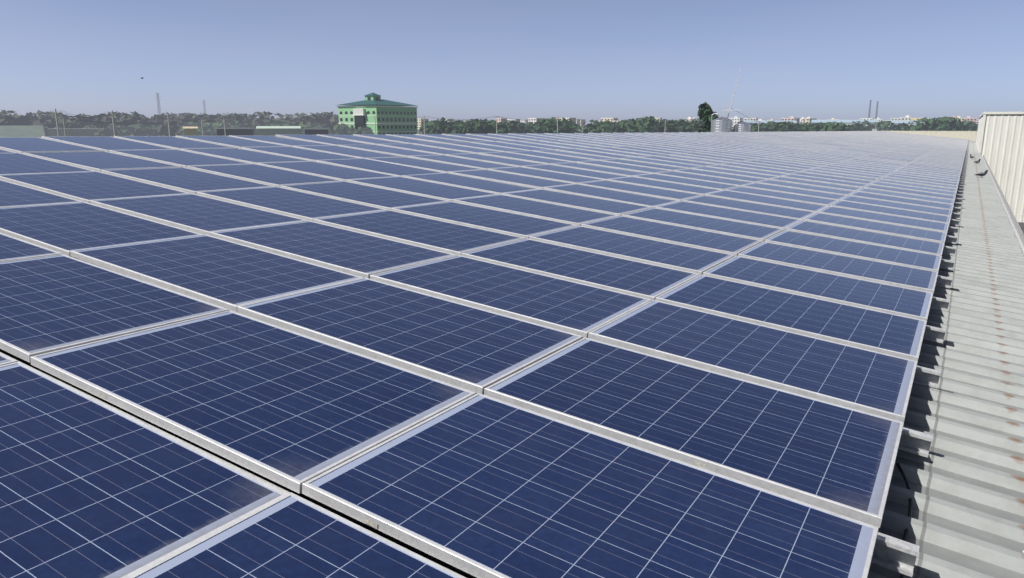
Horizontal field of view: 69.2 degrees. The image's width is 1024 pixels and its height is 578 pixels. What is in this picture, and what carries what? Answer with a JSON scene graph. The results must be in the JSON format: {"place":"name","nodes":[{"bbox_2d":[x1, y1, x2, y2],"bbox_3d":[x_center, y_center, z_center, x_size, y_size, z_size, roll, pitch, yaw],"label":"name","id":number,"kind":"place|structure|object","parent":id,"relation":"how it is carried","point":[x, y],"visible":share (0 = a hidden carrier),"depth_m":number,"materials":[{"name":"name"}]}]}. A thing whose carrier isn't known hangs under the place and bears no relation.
{"place":"outdoors","nodes":[
{"label":"outdoors","id":0,"kind":"place"},
{"bbox_2d":[337,93,417,134],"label":"green building","id":1,"kind":"structure","parent":0,"point":[357,114],"depth_m":295.23,"materials":[{"name":"teal paint"}]},
{"bbox_2d":[0,0,1023,124],"label":"sky","id":2,"kind":"structure","parent":0,"point":[588,60],"materials":[{"name":"blue"}]},
{"bbox_2d":[157,128,878,135],"bbox_3d":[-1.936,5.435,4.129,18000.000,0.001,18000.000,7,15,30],"label":"ground","id":3,"kind":"structure","parent":0,"point":[579,130],"depth_m":704.83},
{"bbox_2d":[0,125,44,137],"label":"shed","id":4,"kind":"object","parent":3,"relation":"on","point":[22,131],"depth_m":241.47,"materials":[{"name":"white metal"}]},
{"bbox_2d":[0,109,338,135],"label":"tree line","id":5,"kind":"object","parent":3,"relation":"on","point":[330,120],"visible":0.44,"depth_m":372.29,"materials":[{"name":"green plant"}]},
{"bbox_2d":[155,93,205,114],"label":"transmission pylons","id":6,"kind":"object","parent":3,"relation":"on","point":[158,106],"visible":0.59,"depth_m":705.34,"materials":[{"name":"grey metal"}]},
{"bbox_2d":[44,126,328,135],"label":"low buildings","id":7,"kind":"structure","parent":3,"relation":"on","point":[265,130],"depth_m":275.69,"materials":[{"name":"grey"}]},
{"bbox_2d":[81,118,333,136],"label":"tree","id":8,"kind":"object","parent":3,"relation":"on","point":[147,130],"visible":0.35,"depth_m":285.53,"materials":[{"name":"green plant"}]},
{"bbox_2d":[333,123,373,134],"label":"bushes","id":9,"kind":"object","parent":3,"relation":"on","point":[343,129],"visible":0.62,"depth_m":258.29,"materials":[{"name":"brown plant"}]},
{"bbox_2d":[50,109,758,135],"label":"utility poles","id":10,"kind":"object","parent":3,"relation":"on","point":[112,117],"visible":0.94,"depth_m":178.28,"materials":[{"name":"concrete"}]},
{"bbox_2d":[53,110,756,123],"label":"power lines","id":11,"kind":"object","parent":10,"relation":"on","point":[223,119],"visible":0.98,"depth_m":204.86,"materials":[{"name":"black metal"}]},
{"bbox_2d":[419,116,704,133],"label":"tree line","id":12,"kind":"object","parent":3,"relation":"on","point":[544,125],"visible":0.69,"depth_m":333.11,"materials":[{"name":"green plant"}]},
{"bbox_2d":[417,115,977,128],"bbox_3d":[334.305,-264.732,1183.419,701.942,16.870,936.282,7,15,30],"label":"buildings","id":13,"kind":"structure","parent":3,"relation":"on","point":[735,120],"depth_m":957.93,"materials":[{"name":"white"}]},
{"bbox_2d":[697,102,718,131],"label":"casuarina tree","id":14,"kind":"object","parent":3,"relation":"on","point":[705,112],"visible":0.39,"depth_m":112.24,"materials":[{"name":"green plant"}]},
{"bbox_2d":[657,121,854,131],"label":"tree line","id":15,"kind":"object","parent":3,"relation":"on","point":[788,126],"visible":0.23,"depth_m":319.98,"materials":[{"name":"green plant"}]},
{"bbox_2d":[744,120,920,130],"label":"buildings","id":16,"kind":"structure","parent":3,"relation":"on","point":[846,122],"depth_m":584.55,"materials":[{"name":"blue"}]},
{"bbox_2d":[868,100,877,118],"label":"chimneys","id":17,"kind":"object","parent":3,"relation":"on","point":[869,112],"visible":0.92,"depth_m":1229.91,"materials":[{"name":"grey concrete"}]},
{"bbox_2d":[819,120,978,130],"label":"town trees","id":18,"kind":"object","parent":3,"relation":"on","point":[884,125],"visible":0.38,"depth_m":432.28,"materials":[{"name":"green plant"}]},
{"bbox_2d":[904,116,965,130],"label":"trees","id":19,"kind":"object","parent":3,"relation":"on","point":[942,124],"visible":0.73,"depth_m":351.37,"materials":[{"name":"green plant"}]},
{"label":"factory walls","id":20,"kind":"object","parent":3,"relation":"on","visible":0},
{"bbox_2d":[0,140,1023,577],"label":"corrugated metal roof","id":21,"kind":"structure","parent":20,"relation":"on","point":[964,492],"depth_m":3.57,"materials":[{"name":"grey metal"}]},
{"bbox_2d":[0,140,969,577],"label":"mounting rails","id":22,"kind":"object","parent":21,"relation":"on","point":[894,554],"visible":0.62,"depth_m":3.19,"materials":[{"name":"metal"}]},
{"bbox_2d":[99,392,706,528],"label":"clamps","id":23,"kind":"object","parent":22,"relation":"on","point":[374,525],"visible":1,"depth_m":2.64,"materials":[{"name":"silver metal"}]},
{"bbox_2d":[0,131,968,577],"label":"solar array","id":24,"kind":"object","parent":22,"relation":"on","point":[618,333],"visible":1,"depth_m":3.54,"materials":[{"name":"blue glass"}]},
{"bbox_2d":[711,113,750,131],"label":"storage tanks","id":25,"kind":"object","parent":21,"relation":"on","point":[721,124],"visible":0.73,"depth_m":54.13,"materials":[{"name":"silver metal"}]},
{"bbox_2d":[723,69,740,117],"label":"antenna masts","id":26,"kind":"object","parent":25,"relation":"on","point":[724,110],"visible":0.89,"depth_m":54.26,"materials":[{"name":"white metal"}]},
{"bbox_2d":[896,463,911,577],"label":"loose cable","id":27,"kind":"object","parent":21,"relation":"on","point":[909,509],"visible":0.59,"depth_m":2.76,"materials":[{"name":"black plastic"}]},
{"bbox_2d":[883,130,976,140],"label":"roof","id":28,"kind":"structure","parent":21,"relation":"attached to","point":[971,135],"depth_m":104.02,"materials":[{"name":"beige metal"}]},
{"bbox_2d":[970,154,987,175],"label":"pigeons","id":29,"kind":"object","parent":21,"relation":"on","point":[981,173],"visible":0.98,"depth_m":22.59,"materials":[{"name":"grey"}]},
{"bbox_2d":[982,155,1023,255],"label":"flashing","id":30,"kind":"object","parent":21,"relation":"attached to","point":[1017,231],"depth_m":14.56,"materials":[{"name":"metal"}]},
{"bbox_2d":[976,112,1023,221],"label":"corrugated metal wall","id":31,"kind":"structure","parent":0,"point":[1000,141],"depth_m":47.87,"materials":[{"name":"white metal"}]},
{"bbox_2d":[1018,222,1023,233],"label":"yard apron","id":32,"kind":"object","parent":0,"point":[1021,224],"depth_m":46.55,"materials":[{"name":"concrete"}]}
]}

